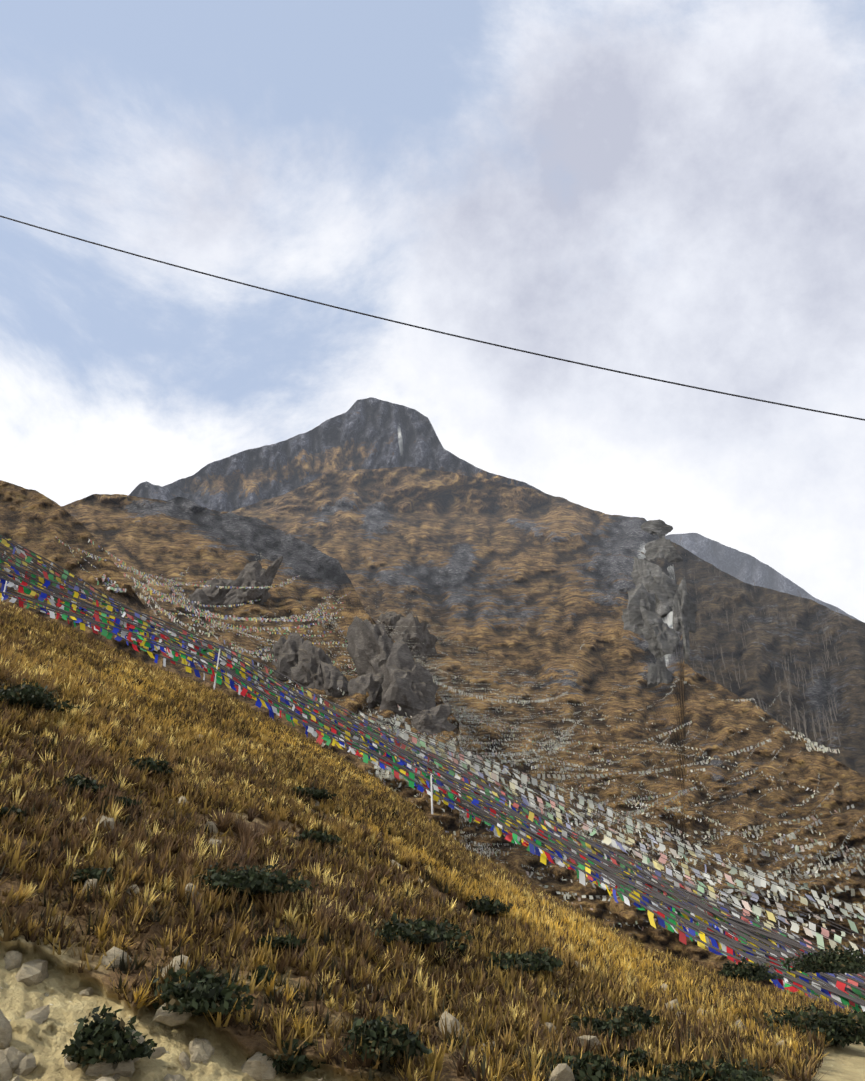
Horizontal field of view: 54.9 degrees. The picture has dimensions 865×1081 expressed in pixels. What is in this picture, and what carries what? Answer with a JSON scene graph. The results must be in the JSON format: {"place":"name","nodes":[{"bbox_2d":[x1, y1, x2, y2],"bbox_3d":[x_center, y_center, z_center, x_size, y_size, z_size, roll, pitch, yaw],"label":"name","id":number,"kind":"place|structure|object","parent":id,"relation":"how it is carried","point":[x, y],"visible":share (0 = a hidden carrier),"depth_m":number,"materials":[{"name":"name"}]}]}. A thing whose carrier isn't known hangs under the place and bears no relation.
{"place":"outdoors","nodes":[
{"label":"outdoors","id":0,"kind":"place"},
{"bbox_2d":[0,480,161,668],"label":"ridge terrain","id":1,"kind":"structure","parent":0,"point":[35,521],"depth_m":52.37,"materials":[{"name":"brown soil"}]},
{"bbox_2d":[61,494,458,841],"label":"ridge terrain","id":2,"kind":"structure","parent":0,"point":[173,538],"depth_m":158.10,"materials":[{"name":"brown soil"}]},
{"bbox_2d":[183,556,282,614],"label":"outcrop rock","id":3,"kind":"object","parent":2,"relation":"on","point":[254,573],"visible":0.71,"depth_m":111.37,"materials":[{"name":"grey stone"}]},
{"bbox_2d":[270,632,348,697],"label":"outcrop rock","id":4,"kind":"object","parent":2,"relation":"on","point":[303,662],"visible":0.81,"depth_m":58.50,"materials":[{"name":"grey stone"}]},
{"bbox_2d":[129,397,543,511],"bbox_3d":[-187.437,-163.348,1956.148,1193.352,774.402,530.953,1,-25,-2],"label":"mountain peak","id":5,"kind":"structure","parent":0,"point":[371,433],"depth_m":2091.57,"materials":[{"name":"grey stone"}]},
{"bbox_2d":[0,658,864,1080],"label":"slope terrain","id":6,"kind":"structure","parent":0,"point":[60,988],"depth_m":3.90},
{"bbox_2d":[213,649,219,689],"bbox_3d":[-5.489,3.342,21.128,0.080,1.251,0.046,14,-29,-28],"label":"flag pole","id":7,"kind":"object","parent":6,"relation":"on","point":[217,669],"visible":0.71,"depth_m":21.17,"materials":[{"name":"paint"}]},
{"bbox_2d":[0,734,785,1080],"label":"bank stones","id":8,"kind":"object","parent":6,"relation":"on","point":[256,1066],"visible":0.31,"depth_m":3.59,"materials":[{"name":"grey stone"}]},
{"bbox_2d":[0,600,854,1080],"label":"grass tufts","id":9,"kind":"object","parent":6,"relation":"on","point":[50,676],"visible":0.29,"depth_m":7.63,"materials":[{"name":"brown plant"}]},
{"bbox_2d":[0,599,862,1080],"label":"grassy slope","id":10,"kind":"structure","parent":6,"relation":"on","point":[692,1041],"depth_m":5.84,"materials":[{"name":"plant"}]},
{"bbox_2d":[430,775,432,813],"bbox_3d":[-0.015,5.624,18.445,0.065,0.852,0.046,-9,-27,19],"label":"flag pole","id":11,"kind":"object","parent":6,"relation":"on","point":[431,796],"visible":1,"depth_m":18.40,"materials":[{"name":"paint"}]},
{"bbox_2d":[0,678,864,1080],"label":"juniper shrubs","id":12,"kind":"object","parent":6,"relation":"on","point":[108,1038],"visible":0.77,"depth_m":4.92,"materials":[{"name":"green plant"}]},
{"bbox_2d":[0,215,864,420],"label":"overhead cable","id":13,"kind":"object","parent":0,"point":[435,330],"visible":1,"depth_m":6.56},
{"bbox_2d":[0,0,864,622],"label":"sky","id":14,"kind":"structure","parent":0,"point":[667,190],"materials":[{"name":"white"}]},
{"bbox_2d":[232,466,864,1011],"bbox_3d":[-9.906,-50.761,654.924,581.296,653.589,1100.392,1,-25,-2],"label":"slope","id":15,"kind":"structure","parent":0,"point":[526,582],"depth_m":171.06,"materials":[{"name":"brown soil"}]},
{"bbox_2d":[346,612,456,734],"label":"outcrop rock","id":16,"kind":"object","parent":15,"relation":"on","point":[389,671],"visible":0.88,"depth_m":54.80,"materials":[{"name":"grey stone"}]},
{"bbox_2d":[0,534,864,1012],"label":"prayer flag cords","id":17,"kind":"object","parent":15,"relation":"on","point":[750,930],"visible":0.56,"depth_m":20.23,"materials":[{"name":"grey fabric"}]},
{"bbox_2d":[0,536,864,1015],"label":"prayer flags","id":18,"kind":"object","parent":17,"relation":"hanging from","point":[532,848],"visible":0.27,"depth_m":22.11,"materials":[{"name":"fabric"}]},
{"bbox_2d":[621,519,696,687],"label":"rock outcrop","id":19,"kind":"object","parent":15,"relation":"attached to","point":[656,595],"visible":0.85,"depth_m":292.16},
{"bbox_2d":[644,542,864,775],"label":"slope","id":20,"kind":"structure","parent":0,"point":[843,681],"depth_m":360.49,"materials":[{"name":"brown soil"}]},
{"bbox_2d":[675,550,840,745],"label":"bare trees","id":21,"kind":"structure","parent":20,"relation":"on","point":[803,716],"depth_m":303.29,"materials":[{"name":"grey plant"}]},
{"bbox_2d":[665,533,863,622],"bbox_3d":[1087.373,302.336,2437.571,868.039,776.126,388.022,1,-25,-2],"label":"ridge terrain","id":22,"kind":"structure","parent":0,"point":[743,567],"depth_m":2516.86,"materials":[{"name":"grey stone"}]}
]}

